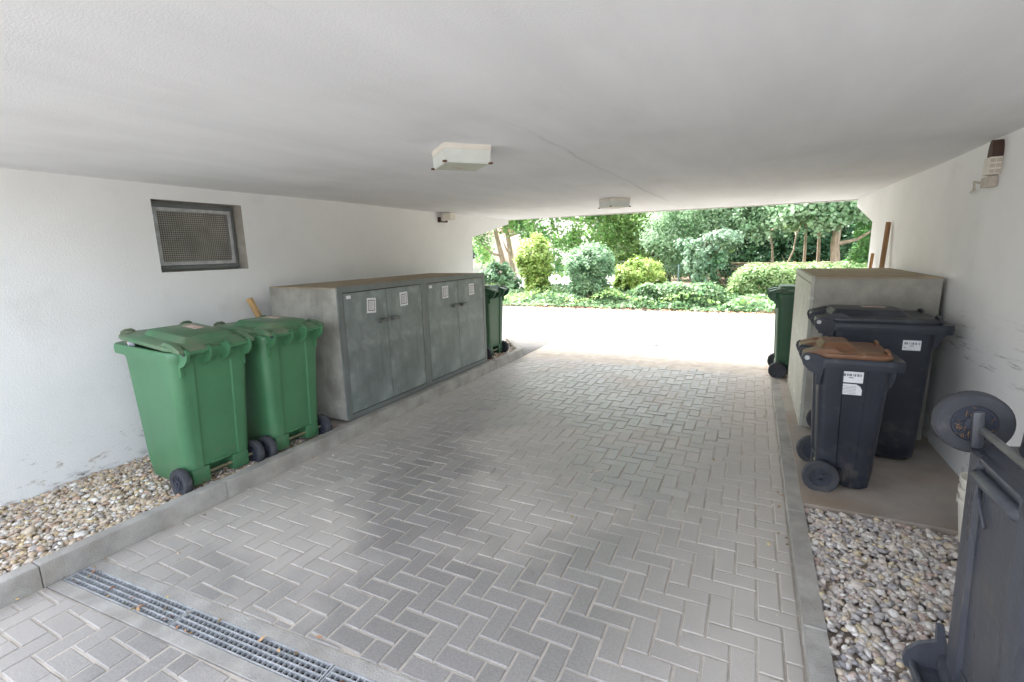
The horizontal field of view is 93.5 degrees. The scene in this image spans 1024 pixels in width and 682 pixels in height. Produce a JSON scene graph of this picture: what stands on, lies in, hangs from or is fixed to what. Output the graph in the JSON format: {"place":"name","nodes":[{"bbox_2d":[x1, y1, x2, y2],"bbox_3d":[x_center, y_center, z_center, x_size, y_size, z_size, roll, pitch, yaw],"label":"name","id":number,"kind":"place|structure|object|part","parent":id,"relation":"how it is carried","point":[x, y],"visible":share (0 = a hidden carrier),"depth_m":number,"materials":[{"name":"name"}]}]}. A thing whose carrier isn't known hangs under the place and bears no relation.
{"place":"outdoors","nodes":[
{"label":"outdoors","id":0,"kind":"place"},
{"bbox_2d":[0,352,505,575],"bbox_3d":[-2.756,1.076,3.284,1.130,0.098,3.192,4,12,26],"label":"gravel","id":1,"kind":"structure","parent":0,"point":[21,537],"depth_m":3.15,"materials":[{"name":"beige gravel"}]},
{"bbox_2d":[114,320,264,494],"bbox_3d":[-2.352,0.448,3.548,0.809,1.119,0.602,6,13,26],"label":"wheelie bin","id":2,"kind":"object","parent":1,"relation":"on","point":[189,383],"visible":0.98,"depth_m":3.35,"materials":[{"name":"green plastic"}]},
{"bbox_2d":[213,315,331,457],"bbox_3d":[-2.044,0.347,4.106,0.809,1.092,0.602,6,13,27],"label":"wheelie bin","id":3,"kind":"object","parent":1,"relation":"on","point":[281,382],"visible":0.87,"depth_m":3.90,"materials":[{"name":"green plastic"}]},
{"bbox_2d":[0,343,807,681],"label":"pavement","id":4,"kind":"structure","parent":0,"point":[584,513],"depth_m":2.76,"materials":[{"name":"stone"}]},
{"bbox_2d":[48,559,417,681],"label":"drain channel","id":5,"kind":"object","parent":4,"relation":"in","point":[229,641],"visible":1,"depth_m":2.18,"materials":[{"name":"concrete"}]},
{"bbox_2d":[15,347,913,681],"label":"fallen leaves","id":6,"kind":"object","parent":4,"relation":"on","point":[319,635],"visible":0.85,"depth_m":2.36,"materials":[{"name":"brown plant"}]},
{"bbox_2d":[767,284,794,377],"bbox_3d":[3.493,-0.122,5.793,0.809,1.091,0.602,4,12,26],"label":"wheelie bin","id":7,"kind":"object","parent":4,"relation":"on","point":[781,296],"visible":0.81,"depth_m":5.68,"materials":[{"name":"green plastic"}]},
{"bbox_2d":[177,370,777,615],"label":"stray gravel","id":8,"kind":"structure","parent":0,"point":[768,543],"depth_m":3.06,"materials":[{"name":"grey gravel"}]},
{"bbox_2d":[472,226,514,272],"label":"house","id":9,"kind":"structure","parent":0,"point":[494,245],"depth_m":37.47,"materials":[{"name":"paint"}]},
{"bbox_2d":[472,245,477,259],"bbox_3d":[-3.107,-6.925,37.693,1.000,1.200,0.060,4,12,26],"label":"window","id":10,"kind":"structure","parent":9,"relation":"in","point":[474,258],"depth_m":37.63,"materials":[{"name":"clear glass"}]},
{"bbox_2d":[515,341,549,356],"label":"footpath","id":11,"kind":"structure","parent":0,"point":[527,347],"depth_m":8.56,"materials":[{"name":"grey concrete"}]},
{"bbox_2d":[487,274,614,288],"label":"path","id":12,"kind":"structure","parent":0,"point":[564,278],"depth_m":26.39,"materials":[{"name":"white"}]},
{"bbox_2d":[514,213,637,273],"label":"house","id":13,"kind":"structure","parent":0,"point":[562,224],"depth_m":33.36,"materials":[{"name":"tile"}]},
{"bbox_2d":[502,306,774,356],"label":"road","id":14,"kind":"structure","parent":0,"point":[748,334],"depth_m":10.00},
{"bbox_2d":[531,306,773,314],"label":"fallen leaves","id":15,"kind":"object","parent":14,"relation":"on","point":[655,309],"visible":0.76,"depth_m":12.74,"materials":[{"name":"green plant"}]},
{"bbox_2d":[804,508,958,681],"bbox_3d":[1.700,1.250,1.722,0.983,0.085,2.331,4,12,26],"label":"gravel","id":16,"kind":"structure","parent":0,"point":[933,549],"depth_m":2.24,"materials":[{"name":"grey gravel"}]},
{"bbox_2d":[956,472,967,542],"bbox_3d":[2.404,0.882,2.459,0.212,0.358,0.212,4,12,26],"label":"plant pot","id":17,"kind":"object","parent":16,"relation":"on","point":[960,496],"visible":0.2,"depth_m":2.48,"materials":[{"name":"white"}]},
{"bbox_2d":[901,391,1023,681],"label":"wheelie bin","id":18,"kind":"object","parent":16,"relation":"on","point":[986,637],"visible":1,"depth_m":1.45,"materials":[{"name":"plastic"}]},
{"label":"ground","id":19,"kind":"structure","parent":0,"visible":0},
{"bbox_2d":[0,337,521,608],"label":"kerb","id":20,"kind":"structure","parent":19,"relation":"on","point":[28,579],"depth_m":3.20,"materials":[{"name":"concrete"}]},
{"bbox_2d":[328,362,485,428],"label":"concrete slab","id":21,"kind":"structure","parent":19,"relation":"on","point":[336,423],"depth_m":4.61,"materials":[{"name":"grey concrete"}]},
{"bbox_2d":[246,297,261,316],"bbox_3d":[-2.322,0.141,4.819,0.070,1.238,0.028,-8,22,33],"label":"wooden plank","id":22,"kind":"object","parent":21,"relation":"on","point":[253,307],"visible":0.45,"depth_m":4.64,"materials":[{"name":"brown wood"}]},
{"bbox_2d":[269,279,429,420],"bbox_3d":[-1.639,0.002,5.131,0.945,1.249,1.267,4,12,26],"label":"bin locker","id":23,"kind":"object","parent":21,"relation":"on","point":[371,352],"visible":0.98,"depth_m":4.65,"materials":[{"name":"concrete"}]},
{"bbox_3d":[-1.370,0.081,4.684,0.061,1.129,0.570,4,12,26],"label":"door","id":24,"kind":"part","parent":23,"relation":"part of","materials":[{"name":"metal"}]},
{"bbox_3d":[-1.115,-0.021,5.191,0.061,1.129,0.571,4,12,26],"label":"door","id":25,"kind":"part","parent":23,"relation":"part of","materials":[{"name":"metal"}]},
{"bbox_2d":[369,273,486,385],"bbox_3d":[-1.052,-0.230,6.297,0.945,1.246,1.380,4,12,26],"label":"bin locker","id":26,"kind":"object","parent":21,"relation":"on","point":[455,311],"visible":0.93,"depth_m":6.02,"materials":[{"name":"metal"}]},
{"bbox_3d":[-0.796,-0.146,5.825,0.061,1.126,0.627,4,12,26],"label":"door","id":27,"kind":"part","parent":26,"relation":"part of","materials":[{"name":"metal"}]},
{"bbox_3d":[-0.516,-0.258,6.382,0.061,1.126,0.627,4,12,26],"label":"door","id":28,"kind":"part","parent":26,"relation":"part of","materials":[{"name":"metal"}]},
{"bbox_2d":[0,0,1023,506],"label":"apartment building","id":29,"kind":"structure","parent":19,"relation":"on","point":[178,162],"depth_m":2.77,"materials":[{"name":"white paint"}]},
{"bbox_2d":[151,202,239,269],"bbox_3d":[-2.849,-0.937,4.340,0.039,0.563,0.752,4,12,26],"label":"ventilation window","id":30,"kind":"structure","parent":29,"relation":"in","point":[187,236],"depth_m":4.32,"materials":[{"name":"metal"}]},
{"bbox_2d":[438,213,454,222],"bbox_3d":[-0.998,-1.912,7.471,0.219,0.135,0.230,4,12,26],"label":"floodlight","id":31,"kind":"object","parent":29,"relation":"attached to","point":[446,217],"visible":1,"depth_m":7.40,"materials":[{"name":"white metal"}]},
{"bbox_2d":[431,142,492,170],"bbox_3d":[-0.308,-1.103,2.893,0.301,0.110,0.301,-6,11,-22],"label":"ceiling lamp","id":32,"kind":"object","parent":29,"relation":"attached to","point":[460,156],"visible":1,"depth_m":2.79,"materials":[{"name":"white plastic"}]},
{"bbox_2d":[598,197,630,208],"bbox_3d":[1.298,-1.746,6.102,0.301,0.110,0.301,-5,11,-20],"label":"ceiling lamp","id":33,"kind":"object","parent":29,"relation":"attached to","point":[611,203],"visible":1,"depth_m":6.00,"materials":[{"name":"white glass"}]},
{"bbox_2d":[969,139,1004,193],"bbox_3d":[3.024,-1.112,3.090,0.060,0.287,0.379,4,12,26],"label":"broken floodlight","id":34,"kind":"object","parent":29,"relation":"attached to","point":[992,165],"visible":1,"depth_m":2.94,"materials":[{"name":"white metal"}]},
{"bbox_2d":[485,273,774,313],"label":"planting bed","id":35,"kind":"object","parent":19,"relation":"on","point":[675,280],"visible":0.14,"depth_m":13.72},
{"bbox_2d":[478,256,522,289],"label":"bush","id":36,"kind":"object","parent":35,"relation":"on","point":[497,276],"visible":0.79,"depth_m":18.30,"materials":[{"name":"green plant"}]},
{"bbox_2d":[512,231,557,294],"bbox_3d":[0.752,-2.617,16.648,1.586,2.336,1.550,4,12,26],"label":"topiary shrub","id":37,"kind":"object","parent":35,"relation":"on","point":[534,262],"visible":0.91,"depth_m":16.38,"materials":[{"name":"green plant"}]},
{"bbox_2d":[472,213,631,281],"bbox_3d":[0.694,-5.391,20.117,10.155,6.569,5.317,4,12,26],"label":"broadleaf tree","id":38,"kind":"object","parent":35,"relation":"on","point":[574,235],"visible":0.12,"depth_m":19.76,"materials":[{"name":"green plant"}]},
{"bbox_2d":[559,240,616,299],"bbox_3d":[2.413,-2.184,15.173,1.838,1.929,1.826,4,12,26],"label":"topiary shrub","id":39,"kind":"object","parent":35,"relation":"on","point":[590,275],"visible":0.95,"depth_m":14.77,"materials":[{"name":"green plant"}]},
{"bbox_2d":[473,264,753,286],"bbox_3d":[2.914,-2.264,17.755,11.362,1.080,0.044,4,12,26],"label":"wire fence","id":40,"kind":"object","parent":35,"relation":"on","point":[613,278],"visible":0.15,"depth_m":16.52,"materials":[{"name":"metal"}]},
{"bbox_2d":[489,281,774,312],"bbox_3d":[3.146,-1.507,15.304,16.144,0.637,3.943,4,12,26],"label":"ground cover","id":41,"kind":"object","parent":35,"relation":"on","point":[764,304],"visible":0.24,"depth_m":13.75,"materials":[{"name":"green plant"}]},
{"bbox_2d":[611,254,666,292],"bbox_3d":[4.234,-2.112,15.845,1.924,1.484,1.522,4,12,26],"label":"topiary shrub","id":42,"kind":"object","parent":35,"relation":"on","point":[629,275],"visible":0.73,"depth_m":15.47,"materials":[{"name":"green plant"}]},
{"bbox_2d":[590,212,739,281],"bbox_3d":[5.852,-4.893,19.497,6.387,5.508,3.975,4,12,26],"label":"broadleaf tree","id":43,"kind":"object","parent":35,"relation":"on","point":[627,223],"visible":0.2,"depth_m":19.05,"materials":[{"name":"green plant"}]},
{"bbox_2d":[632,280,729,307],"bbox_3d":[4.712,-1.272,13.573,2.610,0.864,1.282,4,12,26],"label":"hedge","id":44,"kind":"object","parent":35,"relation":"on","point":[711,290],"visible":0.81,"depth_m":13.16,"materials":[{"name":"green plant"}]},
{"bbox_2d":[634,206,769,282],"bbox_3d":[6.666,-3.885,16.593,4.761,4.543,3.141,4,12,26],"label":"broadleaf tree","id":45,"kind":"object","parent":35,"relation":"on","point":[678,222],"visible":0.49,"depth_m":16.41,"materials":[{"name":"green plant"}]},
{"bbox_2d":[673,227,743,288],"bbox_3d":[6.197,-2.491,15.325,2.075,2.325,1.142,4,12,26],"label":"bush","id":46,"kind":"object","parent":35,"relation":"on","point":[711,243],"visible":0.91,"depth_m":15.02,"materials":[{"name":"green plant"}]},
{"bbox_2d":[666,227,812,279],"bbox_3d":[10.558,-6.344,22.827,8.524,6.927,5.048,4,12,26],"label":"background tree","id":47,"kind":"object","parent":35,"relation":"on","point":[752,250],"visible":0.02,"depth_m":22.00,"materials":[{"name":"green plant"}]},
{"bbox_2d":[698,201,870,262],"bbox_3d":[9.293,-4.169,15.042,7.022,5.512,3.856,4,12,26],"label":"broadleaf tree","id":48,"kind":"object","parent":35,"relation":"on","point":[826,216],"visible":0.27,"depth_m":14.56,"materials":[{"name":"green plant"}]},
{"bbox_2d":[708,219,868,280],"bbox_3d":[11.835,-4.010,19.895,7.957,3.330,3.634,4,12,26],"label":"evergreen thicket","id":49,"kind":"object","parent":35,"relation":"on","point":[780,241],"visible":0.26,"depth_m":19.29,"materials":[{"name":"green plant"}]},
{"bbox_2d":[731,261,852,270],"bbox_3d":[9.746,-2.242,16.744,3.902,1.060,0.160,4,12,26],"label":"rail fence","id":50,"kind":"object","parent":35,"relation":"on","point":[737,264],"visible":0.28,"depth_m":17.26,"materials":[{"name":"wood"}]},
{"bbox_2d":[770,222,820,264],"bbox_3d":[9.626,-3.611,15.545,2.236,4.221,1.691,1,11,14],"label":"young tree","id":51,"kind":"object","parent":35,"relation":"on","point":[805,248],"visible":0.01,"depth_m":15.71,"materials":[{"name":"brown plant"}]},
{"bbox_2d":[727,260,867,304],"bbox_3d":[8.054,-1.577,13.430,3.780,1.339,1.735,4,12,26],"label":"hedge","id":52,"kind":"object","parent":35,"relation":"on","point":[742,280],"visible":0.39,"depth_m":13.28,"materials":[{"name":"green plant"}]},
{"bbox_2d":[842,217,871,265],"bbox_3d":[11.224,-3.311,14.616,2.088,3.970,1.718,4,12,26],"label":"conifer","id":53,"kind":"object","parent":35,"relation":"on","point":[862,248],"visible":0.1,"depth_m":14.68,"materials":[{"name":"green plant"}]},
{"bbox_2d":[770,376,835,681],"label":"kerb","id":54,"kind":"structure","parent":19,"relation":"on","point":[818,656],"depth_m":2.37,"materials":[{"name":"concrete"}]},
{"bbox_2d":[779,378,959,535],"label":"concrete slab","id":55,"kind":"structure","parent":19,"relation":"on","point":[918,489],"depth_m":3.05,"materials":[{"name":"grey concrete"}]},
{"bbox_2d":[796,336,905,491],"bbox_3d":[2.162,0.464,3.168,0.534,0.956,0.516,4,12,26],"label":"wheelie bin","id":56,"kind":"object","parent":55,"relation":"on","point":[852,382],"visible":1,"depth_m":2.99,"materials":[{"name":"plastic"}]},
{"bbox_2d":[787,268,943,439],"bbox_3d":[3.214,-0.014,4.598,0.839,1.289,1.629,4,12,26],"label":"bin locker","id":57,"kind":"object","parent":55,"relation":"on","point":[903,290],"visible":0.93,"depth_m":3.92,"materials":[{"name":"concrete"}]},
{"bbox_3d":[3.012,-0.103,5.113,0.015,1.169,0.752,4,12,26],"label":"door","id":58,"kind":"part","parent":57,"relation":"part of","materials":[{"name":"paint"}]},
{"bbox_3d":[2.677,0.031,4.447,0.015,1.169,0.752,4,12,26],"label":"door","id":59,"kind":"part","parent":57,"relation":"part of","materials":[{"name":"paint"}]},
{"bbox_2d":[806,305,954,458],"bbox_3d":[2.697,0.289,3.654,0.809,1.092,0.602,4,12,26],"label":"wheelie bin","id":60,"kind":"object","parent":55,"relation":"on","point":[912,339],"visible":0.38,"depth_m":3.38,"materials":[{"name":"plastic"}]},
{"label":"gravel bed","id":61,"kind":"structure","parent":19,"relation":"on","visible":0},
{"bbox_2d":[487,340,513,361],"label":"gravel","id":62,"kind":"structure","parent":61,"relation":"on","point":[495,355],"depth_m":7.50,"materials":[{"name":"beige gravel"}]},
{"bbox_2d":[485,284,508,358],"bbox_3d":[-0.494,-0.313,7.419,0.809,1.091,0.602,4,12,26],"label":"wheelie bin","id":63,"kind":"object","parent":62,"relation":"on","point":[494,296],"visible":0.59,"depth_m":7.25,"materials":[{"name":"green plastic"}]},
{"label":"gravel","id":64,"kind":"object","parent":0,"visible":0},
{"bbox_2d":[869,253,873,267],"bbox_3d":[4.243,-0.347,5.824,0.032,1.422,0.021,5,5,-18],"label":"wooden stick","id":65,"kind":"object","parent":64,"relation":"on","point":[871,260],"visible":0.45,"depth_m":5.77,"materials":[{"name":"brown wood"}]},
{"bbox_2d":[879,222,890,267],"bbox_3d":[3.985,-0.410,5.271,0.046,1.757,0.029,3,6,-19],"label":"wooden board","id":66,"kind":"object","parent":64,"relation":"on","point":[885,244],"visible":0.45,"depth_m":5.20,"materials":[{"name":"brown wood"}]}
]}

